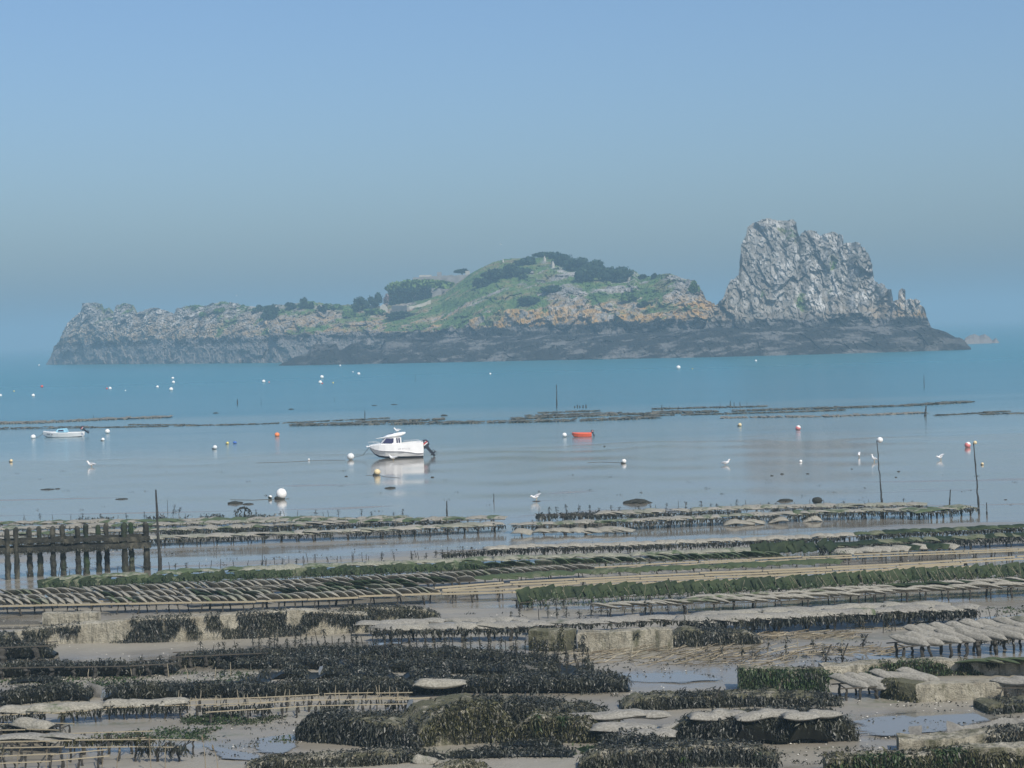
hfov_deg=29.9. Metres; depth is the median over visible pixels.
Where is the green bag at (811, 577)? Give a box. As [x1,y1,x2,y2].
[805,575,816,586]
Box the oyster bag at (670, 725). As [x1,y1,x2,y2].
[658,722,678,728]
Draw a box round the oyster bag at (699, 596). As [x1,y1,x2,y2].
[684,595,714,598]
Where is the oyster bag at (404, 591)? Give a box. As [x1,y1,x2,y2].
[395,588,413,593]
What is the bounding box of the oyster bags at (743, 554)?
[469,551,782,568]
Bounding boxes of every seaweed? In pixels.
[0,708,110,722]
[0,739,189,759]
[3,525,505,545]
[62,733,156,748]
[78,513,275,519]
[100,701,190,717]
[151,528,231,533]
[162,519,460,534]
[202,698,408,717]
[370,626,532,639]
[440,536,844,558]
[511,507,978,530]
[533,619,677,630]
[534,511,611,519]
[536,505,927,521]
[678,606,981,630]
[817,535,1023,555]
[856,525,1023,540]
[946,613,1016,621]
[980,638,1014,645]
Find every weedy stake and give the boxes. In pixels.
[249,627,256,643]
[273,657,279,671]
[292,633,299,647]
[297,631,302,646]
[304,628,309,646]
[320,629,327,645]
[349,629,354,645]
[365,657,374,665]
[374,628,379,646]
[379,631,389,644]
[388,626,394,642]
[399,629,403,645]
[422,630,427,645]
[436,645,443,658]
[439,631,446,645]
[447,631,453,646]
[467,636,472,648]
[476,630,482,648]
[495,636,504,648]
[521,639,528,651]
[531,637,536,651]
[534,641,539,655]
[557,656,562,672]
[561,648,570,663]
[562,655,570,669]
[571,640,579,661]
[579,638,586,656]
[704,636,711,656]
[738,639,744,657]
[749,646,755,658]
[765,637,771,653]
[784,636,789,658]
[809,636,817,658]
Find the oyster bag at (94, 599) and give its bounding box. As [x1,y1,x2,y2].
[88,596,102,605]
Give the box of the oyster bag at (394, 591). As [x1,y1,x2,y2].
[386,588,404,596]
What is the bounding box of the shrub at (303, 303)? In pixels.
[298,297,314,308]
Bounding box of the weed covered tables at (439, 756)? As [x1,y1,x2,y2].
[407,744,450,759]
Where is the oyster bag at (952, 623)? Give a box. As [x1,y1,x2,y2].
[943,621,979,631]
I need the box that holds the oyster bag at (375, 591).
[368,588,384,597]
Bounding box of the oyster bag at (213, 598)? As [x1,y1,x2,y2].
[207,595,221,600]
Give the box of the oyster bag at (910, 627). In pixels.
[903,624,934,632]
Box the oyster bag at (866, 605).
[858,603,876,608]
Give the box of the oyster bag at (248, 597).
[241,594,256,600]
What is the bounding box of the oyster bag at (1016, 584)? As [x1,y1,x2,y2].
[995,581,1023,586]
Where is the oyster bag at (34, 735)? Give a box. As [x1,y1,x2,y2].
[25,732,66,743]
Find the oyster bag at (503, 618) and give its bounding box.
[492,615,513,621]
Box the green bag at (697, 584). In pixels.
[691,580,703,592]
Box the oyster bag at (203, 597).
[196,595,211,600]
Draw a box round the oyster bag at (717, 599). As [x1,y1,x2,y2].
[701,596,730,602]
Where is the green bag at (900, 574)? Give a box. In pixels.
[894,568,906,581]
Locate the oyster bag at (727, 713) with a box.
[711,708,745,718]
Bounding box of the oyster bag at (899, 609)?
[886,607,908,612]
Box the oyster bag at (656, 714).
[635,710,671,719]
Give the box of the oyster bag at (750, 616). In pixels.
[742,613,756,618]
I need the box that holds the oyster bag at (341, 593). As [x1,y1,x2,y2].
[331,590,349,596]
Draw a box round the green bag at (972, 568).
[966,563,978,577]
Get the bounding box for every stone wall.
[391,305,406,311]
[407,300,430,309]
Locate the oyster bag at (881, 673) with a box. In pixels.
[869,668,900,677]
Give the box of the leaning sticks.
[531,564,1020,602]
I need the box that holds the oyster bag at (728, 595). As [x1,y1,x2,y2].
[716,594,737,596]
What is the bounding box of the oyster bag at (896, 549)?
[887,546,899,551]
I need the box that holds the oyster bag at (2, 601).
[0,599,8,604]
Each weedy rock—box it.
[228,501,242,503]
[623,499,652,503]
[777,499,792,501]
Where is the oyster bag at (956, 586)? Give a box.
[948,585,966,588]
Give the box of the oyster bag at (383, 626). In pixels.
[370,623,397,630]
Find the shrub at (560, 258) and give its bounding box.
[551,253,576,265]
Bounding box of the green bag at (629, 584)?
[625,582,635,595]
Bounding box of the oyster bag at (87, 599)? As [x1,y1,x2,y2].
[78,597,95,602]
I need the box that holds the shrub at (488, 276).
[480,268,504,280]
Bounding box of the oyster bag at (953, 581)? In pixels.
[942,580,965,583]
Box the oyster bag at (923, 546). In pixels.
[912,543,927,548]
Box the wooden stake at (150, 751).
[148,737,150,767]
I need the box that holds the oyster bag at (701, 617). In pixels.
[692,614,717,622]
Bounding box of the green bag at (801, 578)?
[797,574,807,588]
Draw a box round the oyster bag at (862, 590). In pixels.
[845,588,874,592]
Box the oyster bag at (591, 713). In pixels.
[568,712,595,717]
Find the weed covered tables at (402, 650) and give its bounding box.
[265,641,596,670]
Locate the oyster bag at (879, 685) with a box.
[844,672,886,690]
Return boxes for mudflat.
[0,433,1023,767]
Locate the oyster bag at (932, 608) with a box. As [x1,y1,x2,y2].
[915,604,938,611]
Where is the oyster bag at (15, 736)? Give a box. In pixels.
[0,733,31,739]
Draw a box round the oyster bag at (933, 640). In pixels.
[904,631,944,645]
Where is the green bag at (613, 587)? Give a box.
[607,584,619,596]
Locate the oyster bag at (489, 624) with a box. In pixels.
[476,622,504,627]
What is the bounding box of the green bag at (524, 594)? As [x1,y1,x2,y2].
[517,586,530,601]
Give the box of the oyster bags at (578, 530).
[510,526,634,534]
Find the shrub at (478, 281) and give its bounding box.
[472,277,491,287]
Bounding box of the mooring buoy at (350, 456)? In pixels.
[347,453,353,459]
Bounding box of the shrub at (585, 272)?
[573,263,600,281]
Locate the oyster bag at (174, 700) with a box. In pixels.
[152,697,189,706]
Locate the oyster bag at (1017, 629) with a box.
[998,625,1023,634]
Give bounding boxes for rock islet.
[964,334,999,343]
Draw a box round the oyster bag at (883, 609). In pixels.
[872,607,898,612]
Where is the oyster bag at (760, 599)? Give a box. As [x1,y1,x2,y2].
[746,597,769,601]
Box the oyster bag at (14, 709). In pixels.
[0,705,40,714]
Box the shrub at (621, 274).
[598,266,633,282]
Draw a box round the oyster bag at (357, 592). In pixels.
[348,589,368,597]
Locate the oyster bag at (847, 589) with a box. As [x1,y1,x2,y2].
[837,587,853,590]
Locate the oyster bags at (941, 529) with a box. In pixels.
[853,524,1023,534]
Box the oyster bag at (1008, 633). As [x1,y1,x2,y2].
[981,626,1023,639]
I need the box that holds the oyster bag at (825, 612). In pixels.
[814,610,843,616]
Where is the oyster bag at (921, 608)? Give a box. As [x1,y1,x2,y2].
[912,605,930,610]
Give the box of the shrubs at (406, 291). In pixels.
[384,278,454,305]
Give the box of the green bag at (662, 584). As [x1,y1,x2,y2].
[656,580,669,594]
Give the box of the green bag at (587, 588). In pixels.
[582,584,593,598]
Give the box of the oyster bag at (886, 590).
[872,588,896,592]
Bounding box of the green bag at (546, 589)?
[542,584,554,599]
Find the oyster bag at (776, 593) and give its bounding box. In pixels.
[768,592,787,594]
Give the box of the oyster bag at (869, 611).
[860,608,875,614]
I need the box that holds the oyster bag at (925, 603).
[911,601,938,605]
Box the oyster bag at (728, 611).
[718,610,739,613]
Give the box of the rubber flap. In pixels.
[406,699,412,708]
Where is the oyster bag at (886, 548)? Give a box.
[874,546,892,551]
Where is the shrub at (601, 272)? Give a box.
[596,269,613,280]
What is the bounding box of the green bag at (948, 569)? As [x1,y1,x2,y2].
[943,565,955,579]
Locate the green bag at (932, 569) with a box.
[927,566,938,579]
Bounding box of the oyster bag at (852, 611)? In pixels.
[841,608,865,614]
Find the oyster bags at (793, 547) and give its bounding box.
[750,538,836,553]
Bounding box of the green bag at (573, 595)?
[571,586,577,597]
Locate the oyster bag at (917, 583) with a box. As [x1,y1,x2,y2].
[910,582,928,584]
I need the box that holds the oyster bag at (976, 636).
[953,626,991,642]
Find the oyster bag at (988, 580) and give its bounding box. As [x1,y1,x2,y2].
[975,579,996,583]
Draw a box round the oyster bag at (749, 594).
[739,593,759,596]
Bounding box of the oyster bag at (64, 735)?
[39,732,88,738]
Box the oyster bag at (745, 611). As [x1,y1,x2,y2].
[737,609,757,613]
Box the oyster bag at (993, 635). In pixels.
[975,628,1007,640]
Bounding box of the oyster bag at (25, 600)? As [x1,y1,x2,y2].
[18,598,33,604]
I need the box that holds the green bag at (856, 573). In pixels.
[850,571,861,584]
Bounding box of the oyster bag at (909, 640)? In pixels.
[888,634,929,646]
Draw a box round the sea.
[0,318,1023,464]
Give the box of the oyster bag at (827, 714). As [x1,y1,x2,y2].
[807,709,842,718]
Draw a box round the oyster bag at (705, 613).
[691,611,718,614]
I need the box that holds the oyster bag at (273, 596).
[264,593,283,599]
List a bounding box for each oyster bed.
[0,415,173,423]
[0,426,93,429]
[90,424,241,427]
[128,424,198,424]
[174,417,389,426]
[289,415,661,425]
[354,410,691,421]
[509,401,974,419]
[537,405,767,413]
[639,409,845,415]
[720,411,928,418]
[934,410,1008,415]
[979,412,1023,414]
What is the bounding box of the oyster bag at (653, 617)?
[637,615,664,620]
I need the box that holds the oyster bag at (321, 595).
[314,592,329,597]
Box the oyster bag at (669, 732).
[618,728,677,737]
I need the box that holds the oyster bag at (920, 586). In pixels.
[907,585,928,588]
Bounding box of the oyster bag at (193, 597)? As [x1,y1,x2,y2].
[186,594,202,601]
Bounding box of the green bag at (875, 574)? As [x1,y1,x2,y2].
[873,570,883,583]
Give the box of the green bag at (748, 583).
[745,577,753,590]
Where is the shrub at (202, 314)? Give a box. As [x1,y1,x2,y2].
[198,312,205,317]
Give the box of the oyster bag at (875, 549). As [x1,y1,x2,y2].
[863,546,881,552]
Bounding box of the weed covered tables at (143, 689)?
[99,678,273,700]
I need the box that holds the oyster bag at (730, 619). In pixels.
[711,614,737,621]
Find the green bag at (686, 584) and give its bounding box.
[682,579,694,592]
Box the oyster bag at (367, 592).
[357,589,374,594]
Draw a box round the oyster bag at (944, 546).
[936,543,949,549]
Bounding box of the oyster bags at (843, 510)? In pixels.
[507,504,976,525]
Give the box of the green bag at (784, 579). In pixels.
[781,575,796,588]
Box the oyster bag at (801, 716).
[780,712,822,720]
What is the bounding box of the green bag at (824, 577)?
[819,573,833,586]
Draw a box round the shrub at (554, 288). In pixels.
[538,284,563,292]
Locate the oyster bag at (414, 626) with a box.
[402,623,421,629]
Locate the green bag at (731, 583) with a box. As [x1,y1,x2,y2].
[725,579,736,592]
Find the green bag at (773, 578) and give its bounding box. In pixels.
[767,577,778,589]
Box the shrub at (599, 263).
[583,259,606,269]
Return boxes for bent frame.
[395,697,431,700]
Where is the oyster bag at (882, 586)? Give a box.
[873,584,893,587]
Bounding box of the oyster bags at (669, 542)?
[482,532,856,549]
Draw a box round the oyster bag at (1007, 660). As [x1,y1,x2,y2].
[986,657,1021,663]
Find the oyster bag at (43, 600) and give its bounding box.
[36,598,49,603]
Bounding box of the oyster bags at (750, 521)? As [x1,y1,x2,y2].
[722,515,821,525]
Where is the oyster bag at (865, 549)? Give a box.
[856,547,873,551]
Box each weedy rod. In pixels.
[272,688,279,706]
[515,601,520,616]
[553,600,559,618]
[587,602,593,614]
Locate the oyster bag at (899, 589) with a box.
[884,587,908,591]
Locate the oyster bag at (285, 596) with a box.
[278,593,292,598]
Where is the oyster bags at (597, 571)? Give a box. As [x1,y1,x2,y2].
[474,558,843,579]
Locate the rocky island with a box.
[46,257,714,364]
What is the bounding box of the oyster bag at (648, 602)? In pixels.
[636,600,656,603]
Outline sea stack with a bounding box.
[704,218,930,328]
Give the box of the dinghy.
[566,430,594,436]
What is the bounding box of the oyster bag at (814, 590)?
[803,588,825,591]
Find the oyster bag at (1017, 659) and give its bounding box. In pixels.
[1006,657,1023,661]
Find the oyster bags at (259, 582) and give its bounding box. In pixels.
[0,564,594,595]
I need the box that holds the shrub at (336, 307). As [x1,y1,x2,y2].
[326,304,345,309]
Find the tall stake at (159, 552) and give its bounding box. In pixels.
[155,490,161,570]
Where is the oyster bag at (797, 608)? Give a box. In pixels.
[788,606,814,610]
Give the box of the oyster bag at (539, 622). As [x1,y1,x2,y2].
[528,620,556,625]
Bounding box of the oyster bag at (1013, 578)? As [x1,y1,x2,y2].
[1005,577,1023,580]
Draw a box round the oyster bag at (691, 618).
[671,614,701,622]
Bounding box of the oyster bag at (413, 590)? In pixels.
[402,587,423,595]
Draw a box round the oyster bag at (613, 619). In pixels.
[596,617,622,622]
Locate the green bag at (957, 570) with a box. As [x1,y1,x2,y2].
[951,566,962,578]
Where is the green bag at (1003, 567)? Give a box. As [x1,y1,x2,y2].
[999,563,1009,575]
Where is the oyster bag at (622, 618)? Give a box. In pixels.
[614,616,636,621]
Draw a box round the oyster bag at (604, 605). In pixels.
[591,602,620,608]
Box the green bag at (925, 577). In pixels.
[923,568,930,580]
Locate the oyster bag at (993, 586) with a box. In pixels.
[970,582,1002,588]
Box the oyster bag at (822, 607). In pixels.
[813,606,835,609]
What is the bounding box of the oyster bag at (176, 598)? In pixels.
[169,595,182,601]
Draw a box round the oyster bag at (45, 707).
[26,703,74,713]
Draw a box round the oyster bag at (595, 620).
[585,618,609,623]
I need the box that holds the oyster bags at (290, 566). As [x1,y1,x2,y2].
[46,547,750,579]
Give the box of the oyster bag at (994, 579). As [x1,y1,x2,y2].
[988,578,1010,581]
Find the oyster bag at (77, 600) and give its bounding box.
[73,596,82,603]
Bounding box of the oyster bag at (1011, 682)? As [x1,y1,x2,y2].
[990,677,1023,686]
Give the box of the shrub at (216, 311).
[213,307,225,314]
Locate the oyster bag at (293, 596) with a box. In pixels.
[288,593,303,600]
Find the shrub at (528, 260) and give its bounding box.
[512,256,536,265]
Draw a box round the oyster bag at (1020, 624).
[1014,622,1023,627]
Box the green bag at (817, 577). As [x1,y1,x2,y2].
[814,574,822,586]
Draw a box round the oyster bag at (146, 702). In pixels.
[127,699,165,707]
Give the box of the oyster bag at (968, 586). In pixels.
[951,584,979,589]
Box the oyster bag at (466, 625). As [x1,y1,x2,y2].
[455,622,477,629]
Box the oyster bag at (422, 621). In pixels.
[416,619,429,624]
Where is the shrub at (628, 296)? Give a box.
[619,291,641,300]
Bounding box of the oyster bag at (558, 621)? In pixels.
[545,619,570,623]
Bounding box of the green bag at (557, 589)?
[551,586,561,597]
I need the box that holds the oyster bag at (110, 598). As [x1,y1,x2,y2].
[104,596,122,605]
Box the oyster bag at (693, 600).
[680,598,706,602]
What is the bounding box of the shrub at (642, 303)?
[636,301,652,306]
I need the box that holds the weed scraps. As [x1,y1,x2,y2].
[0,470,1019,764]
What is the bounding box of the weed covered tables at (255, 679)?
[192,673,271,682]
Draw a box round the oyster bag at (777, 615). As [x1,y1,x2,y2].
[765,612,791,618]
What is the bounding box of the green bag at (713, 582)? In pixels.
[708,579,719,591]
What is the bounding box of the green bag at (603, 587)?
[598,581,611,596]
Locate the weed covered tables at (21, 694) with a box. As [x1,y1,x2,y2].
[0,679,95,706]
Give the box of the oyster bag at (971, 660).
[953,659,988,662]
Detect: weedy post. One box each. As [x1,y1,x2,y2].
[710,687,720,704]
[819,644,831,661]
[834,643,848,661]
[860,634,867,646]
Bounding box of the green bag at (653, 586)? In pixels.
[647,582,658,594]
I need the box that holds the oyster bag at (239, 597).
[233,594,246,600]
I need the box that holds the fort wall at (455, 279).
[413,271,469,293]
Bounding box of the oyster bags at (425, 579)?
[0,575,476,600]
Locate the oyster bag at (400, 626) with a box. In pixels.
[389,623,409,630]
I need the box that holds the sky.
[0,0,1023,346]
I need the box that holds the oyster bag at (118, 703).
[102,699,144,708]
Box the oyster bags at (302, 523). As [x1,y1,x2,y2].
[0,515,507,536]
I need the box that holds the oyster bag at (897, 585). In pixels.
[881,583,907,587]
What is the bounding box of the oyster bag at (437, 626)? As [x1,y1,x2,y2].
[428,623,447,629]
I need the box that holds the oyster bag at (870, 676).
[858,672,883,681]
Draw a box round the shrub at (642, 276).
[638,274,646,279]
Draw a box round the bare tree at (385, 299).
[383,293,388,305]
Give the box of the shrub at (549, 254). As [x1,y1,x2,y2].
[546,251,559,258]
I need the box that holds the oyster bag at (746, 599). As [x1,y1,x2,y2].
[736,597,756,601]
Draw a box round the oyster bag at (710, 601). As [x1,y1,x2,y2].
[686,597,719,602]
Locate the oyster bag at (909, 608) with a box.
[889,605,918,612]
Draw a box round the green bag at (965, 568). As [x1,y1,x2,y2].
[960,565,969,578]
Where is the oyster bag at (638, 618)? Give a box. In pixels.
[622,615,650,620]
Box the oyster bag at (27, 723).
[9,717,55,731]
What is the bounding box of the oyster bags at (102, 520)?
[0,516,324,524]
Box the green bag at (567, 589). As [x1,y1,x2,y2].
[560,586,572,598]
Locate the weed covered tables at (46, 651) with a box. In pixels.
[1,640,58,658]
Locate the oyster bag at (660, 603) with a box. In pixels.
[649,600,668,604]
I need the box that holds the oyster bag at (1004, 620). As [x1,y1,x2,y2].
[992,616,1019,625]
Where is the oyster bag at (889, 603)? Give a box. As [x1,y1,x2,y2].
[883,601,905,605]
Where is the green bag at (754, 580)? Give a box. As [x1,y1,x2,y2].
[751,577,762,589]
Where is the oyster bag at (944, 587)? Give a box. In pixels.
[925,585,955,589]
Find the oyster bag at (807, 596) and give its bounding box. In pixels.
[791,593,816,598]
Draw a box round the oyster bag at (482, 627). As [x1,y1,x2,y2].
[474,623,493,630]
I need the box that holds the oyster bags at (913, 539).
[816,532,1023,547]
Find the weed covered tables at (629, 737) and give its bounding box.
[597,726,677,745]
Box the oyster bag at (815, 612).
[807,610,829,615]
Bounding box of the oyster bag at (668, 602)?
[652,599,681,605]
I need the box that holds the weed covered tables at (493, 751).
[446,742,576,758]
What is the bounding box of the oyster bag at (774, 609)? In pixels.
[763,607,793,612]
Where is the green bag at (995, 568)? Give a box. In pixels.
[991,564,1003,577]
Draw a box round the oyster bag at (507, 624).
[493,621,517,627]
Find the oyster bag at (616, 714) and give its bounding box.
[590,708,646,720]
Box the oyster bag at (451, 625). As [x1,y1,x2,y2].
[439,623,456,629]
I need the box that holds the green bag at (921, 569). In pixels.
[911,567,925,579]
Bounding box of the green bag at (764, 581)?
[758,575,774,590]
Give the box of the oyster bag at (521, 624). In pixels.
[511,621,535,627]
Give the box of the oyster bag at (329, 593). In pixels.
[322,591,339,596]
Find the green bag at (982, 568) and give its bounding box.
[976,565,987,577]
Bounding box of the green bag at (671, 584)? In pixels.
[666,580,676,593]
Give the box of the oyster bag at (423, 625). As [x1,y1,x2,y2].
[414,623,432,631]
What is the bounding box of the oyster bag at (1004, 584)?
[980,582,1014,587]
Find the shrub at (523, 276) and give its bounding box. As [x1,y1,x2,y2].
[518,274,527,279]
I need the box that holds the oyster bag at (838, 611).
[821,609,853,615]
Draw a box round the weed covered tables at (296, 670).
[254,660,595,679]
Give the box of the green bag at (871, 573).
[864,570,874,582]
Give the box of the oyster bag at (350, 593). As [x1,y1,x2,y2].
[343,591,358,596]
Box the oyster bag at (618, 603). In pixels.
[605,602,631,605]
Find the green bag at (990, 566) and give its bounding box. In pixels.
[985,563,993,576]
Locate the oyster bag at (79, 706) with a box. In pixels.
[60,702,102,711]
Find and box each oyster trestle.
[0,523,51,530]
[0,601,60,615]
[0,641,57,661]
[0,663,63,679]
[0,712,50,722]
[0,723,24,745]
[0,733,46,751]
[0,740,71,761]
[0,753,55,767]
[26,723,74,745]
[51,749,108,767]
[52,709,106,724]
[53,597,101,608]
[56,532,119,535]
[58,600,130,614]
[65,661,128,678]
[65,730,152,751]
[65,739,136,761]
[103,594,158,607]
[106,706,144,719]
[128,599,196,613]
[129,659,175,677]
[129,739,196,761]
[146,703,187,718]
[154,538,203,545]
[160,524,221,529]
[162,584,244,595]
[172,651,210,668]
[186,697,256,717]
[192,598,260,612]
[204,704,254,722]
[205,535,255,544]
[212,648,269,663]
[232,522,283,527]
[255,700,305,718]
[256,576,313,579]
[256,597,306,608]
[257,694,318,713]
[258,534,306,542]
[279,523,357,528]
[308,596,357,608]
[308,699,360,710]
[310,532,349,540]
[315,574,368,577]
[322,692,372,705]
[359,590,440,604]
[359,698,408,712]
[360,530,407,538]
[363,521,431,523]
[370,629,446,642]
[372,692,412,709]
[373,571,425,574]
[399,579,475,589]
[408,527,451,536]
[434,582,511,596]
[437,519,504,527]
[438,549,511,557]
[442,588,511,603]
[449,628,528,642]
[462,526,496,534]
[504,582,581,598]
[510,578,575,587]
[511,524,575,527]
[512,563,575,566]
[512,600,549,608]
[517,548,575,554]
[537,623,603,628]
[540,513,589,521]
[554,596,638,605]
[573,575,639,584]
[575,521,639,527]
[579,546,632,553]
[583,561,638,566]
[585,579,670,584]
[590,513,638,522]
[593,603,703,616]
[595,564,644,576]
[605,620,670,629]
[636,573,703,581]
[640,511,702,521]
[640,543,700,551]
[640,593,703,599]
[641,558,710,565]
[642,519,702,528]
[645,561,703,573]
[669,577,719,582]
[685,619,763,630]
[699,570,767,578]
[700,559,754,571]
[704,541,767,548]
[704,601,767,610]
[705,509,763,516]
[709,516,767,525]
[712,556,783,559]
[716,575,762,580]
[751,556,805,568]
[762,567,831,576]
[763,572,824,578]
[768,512,831,522]
[768,586,831,591]
[768,596,850,606]
[768,615,843,631]
[802,555,856,566]
[814,536,856,543]
[822,544,887,555]
[825,569,887,582]
[826,564,895,570]
[831,549,920,560]
[831,683,878,700]
[832,510,895,519]
[849,593,894,602]
[854,552,912,563]
[855,612,924,627]
[875,505,919,513]
[886,642,954,657]
[887,563,971,569]
[888,560,959,569]
[896,511,934,519]
[896,540,955,551]
[896,589,959,602]
[909,550,967,560]
[922,548,953,555]
[928,508,972,518]
[952,556,1023,565]
[957,638,1015,656]
[960,574,1019,579]
[960,586,1023,599]
[964,537,1023,548]
[964,548,1023,560]
[996,686,1023,695]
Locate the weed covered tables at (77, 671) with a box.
[0,657,181,676]
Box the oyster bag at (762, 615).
[747,613,771,619]
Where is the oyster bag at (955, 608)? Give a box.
[935,604,968,610]
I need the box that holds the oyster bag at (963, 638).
[934,627,976,642]
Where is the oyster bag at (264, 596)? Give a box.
[256,593,275,602]
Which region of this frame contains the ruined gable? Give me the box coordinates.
[380,304,387,312]
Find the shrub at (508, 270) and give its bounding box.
[492,264,534,277]
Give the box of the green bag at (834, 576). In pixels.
[830,571,837,586]
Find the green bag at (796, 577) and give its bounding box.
[793,574,801,587]
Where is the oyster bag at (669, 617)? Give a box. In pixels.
[651,614,675,619]
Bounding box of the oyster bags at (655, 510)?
[593,502,926,514]
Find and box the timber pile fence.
[0,522,150,579]
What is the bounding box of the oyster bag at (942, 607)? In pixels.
[934,605,954,610]
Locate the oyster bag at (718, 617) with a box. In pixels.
[705,615,726,620]
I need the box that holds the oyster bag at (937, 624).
[929,622,957,632]
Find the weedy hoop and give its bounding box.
[236,506,251,515]
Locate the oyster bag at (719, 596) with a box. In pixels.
[704,594,726,597]
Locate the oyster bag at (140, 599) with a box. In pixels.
[132,596,146,602]
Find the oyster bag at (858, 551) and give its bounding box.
[846,548,862,552]
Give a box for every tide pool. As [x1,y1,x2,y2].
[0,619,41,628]
[205,745,258,759]
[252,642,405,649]
[255,734,298,753]
[618,673,720,682]
[848,651,914,659]
[853,710,1000,735]
[961,615,1020,619]
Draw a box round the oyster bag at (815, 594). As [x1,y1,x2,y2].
[802,592,829,596]
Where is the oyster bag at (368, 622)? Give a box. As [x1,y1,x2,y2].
[355,620,382,624]
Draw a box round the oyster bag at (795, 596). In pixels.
[778,594,805,598]
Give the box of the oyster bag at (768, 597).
[751,595,779,599]
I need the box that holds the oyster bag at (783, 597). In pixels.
[770,595,792,599]
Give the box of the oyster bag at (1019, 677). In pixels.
[1011,676,1023,678]
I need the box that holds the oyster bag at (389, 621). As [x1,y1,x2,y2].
[371,620,401,626]
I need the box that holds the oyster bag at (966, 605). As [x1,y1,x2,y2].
[952,603,980,609]
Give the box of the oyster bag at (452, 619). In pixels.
[442,617,461,621]
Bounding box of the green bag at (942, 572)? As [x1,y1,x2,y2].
[938,568,946,579]
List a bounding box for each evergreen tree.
[351,296,369,312]
[367,292,382,307]
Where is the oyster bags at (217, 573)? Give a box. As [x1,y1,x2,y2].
[37,561,485,587]
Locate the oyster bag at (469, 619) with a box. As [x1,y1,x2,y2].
[460,617,478,622]
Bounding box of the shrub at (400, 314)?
[385,310,418,318]
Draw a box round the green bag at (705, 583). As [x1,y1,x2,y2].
[701,580,710,593]
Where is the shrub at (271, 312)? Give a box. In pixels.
[260,303,279,319]
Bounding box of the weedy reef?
[279,324,970,365]
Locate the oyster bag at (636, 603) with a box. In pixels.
[618,601,645,605]
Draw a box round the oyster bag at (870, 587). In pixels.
[861,586,879,588]
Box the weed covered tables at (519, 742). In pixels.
[497,736,566,747]
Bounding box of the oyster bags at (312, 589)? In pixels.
[187,582,419,597]
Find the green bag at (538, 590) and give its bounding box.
[533,586,544,600]
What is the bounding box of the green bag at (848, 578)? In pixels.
[844,571,851,585]
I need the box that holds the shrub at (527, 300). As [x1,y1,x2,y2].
[517,295,540,305]
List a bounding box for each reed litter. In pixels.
[561,642,801,666]
[756,629,870,639]
[789,642,903,655]
[845,620,931,629]
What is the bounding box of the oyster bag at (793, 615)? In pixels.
[780,612,800,617]
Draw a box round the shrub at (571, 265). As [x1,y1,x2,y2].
[561,257,589,271]
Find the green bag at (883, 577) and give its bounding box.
[880,570,891,582]
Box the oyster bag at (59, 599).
[53,597,68,606]
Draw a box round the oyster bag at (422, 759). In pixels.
[411,754,438,764]
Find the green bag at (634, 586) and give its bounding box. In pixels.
[631,582,642,595]
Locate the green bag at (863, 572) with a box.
[859,570,867,583]
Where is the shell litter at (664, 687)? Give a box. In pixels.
[48,542,1007,759]
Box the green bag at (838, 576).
[835,572,845,584]
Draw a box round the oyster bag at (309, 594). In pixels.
[302,591,320,597]
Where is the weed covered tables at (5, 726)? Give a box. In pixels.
[0,723,65,742]
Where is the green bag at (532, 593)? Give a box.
[528,587,538,600]
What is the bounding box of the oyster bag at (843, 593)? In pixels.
[823,591,851,595]
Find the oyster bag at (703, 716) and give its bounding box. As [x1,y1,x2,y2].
[687,712,726,721]
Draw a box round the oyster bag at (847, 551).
[831,548,856,554]
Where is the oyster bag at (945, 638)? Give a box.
[918,632,962,643]
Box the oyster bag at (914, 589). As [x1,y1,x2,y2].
[900,587,920,590]
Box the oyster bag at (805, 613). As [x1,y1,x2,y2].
[788,611,821,617]
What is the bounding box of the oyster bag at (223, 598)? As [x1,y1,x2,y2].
[214,595,228,600]
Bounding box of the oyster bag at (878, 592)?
[871,589,885,593]
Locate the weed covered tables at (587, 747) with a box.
[572,743,597,750]
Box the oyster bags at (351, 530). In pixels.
[0,521,504,538]
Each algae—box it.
[0,515,311,526]
[0,518,492,535]
[0,605,1023,754]
[1,515,406,530]
[38,562,487,590]
[161,523,505,540]
[373,621,530,633]
[477,549,850,569]
[484,560,846,580]
[522,506,974,528]
[524,566,1023,609]
[537,504,926,517]
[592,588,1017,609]
[686,610,974,622]
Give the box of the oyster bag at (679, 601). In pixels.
[663,599,692,603]
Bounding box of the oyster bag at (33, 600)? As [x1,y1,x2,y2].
[27,598,40,603]
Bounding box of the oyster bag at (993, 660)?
[972,658,1005,663]
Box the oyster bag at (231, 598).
[224,595,237,600]
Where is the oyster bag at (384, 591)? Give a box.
[376,588,396,596]
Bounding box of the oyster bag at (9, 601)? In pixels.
[2,598,14,604]
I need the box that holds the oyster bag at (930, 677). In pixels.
[896,667,939,680]
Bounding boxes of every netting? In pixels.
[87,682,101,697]
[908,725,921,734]
[946,718,1023,731]
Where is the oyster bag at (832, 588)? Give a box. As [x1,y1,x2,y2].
[818,587,846,590]
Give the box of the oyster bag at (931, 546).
[923,543,940,550]
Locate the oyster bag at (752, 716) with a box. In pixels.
[733,710,774,721]
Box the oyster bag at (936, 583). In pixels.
[923,581,950,585]
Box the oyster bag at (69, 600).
[62,598,75,603]
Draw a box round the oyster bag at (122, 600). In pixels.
[115,597,129,602]
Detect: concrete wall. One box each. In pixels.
[0,629,29,659]
[14,606,371,644]
[42,611,100,625]
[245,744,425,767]
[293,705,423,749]
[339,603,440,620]
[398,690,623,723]
[415,695,516,746]
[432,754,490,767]
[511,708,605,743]
[528,626,576,651]
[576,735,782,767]
[577,626,672,651]
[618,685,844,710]
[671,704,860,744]
[673,625,766,647]
[735,663,830,692]
[818,656,1023,678]
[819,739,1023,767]
[880,677,924,702]
[896,722,1023,749]
[916,679,1023,701]
[973,693,1023,714]
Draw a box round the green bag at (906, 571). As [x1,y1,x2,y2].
[902,566,914,580]
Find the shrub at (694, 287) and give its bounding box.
[687,280,699,294]

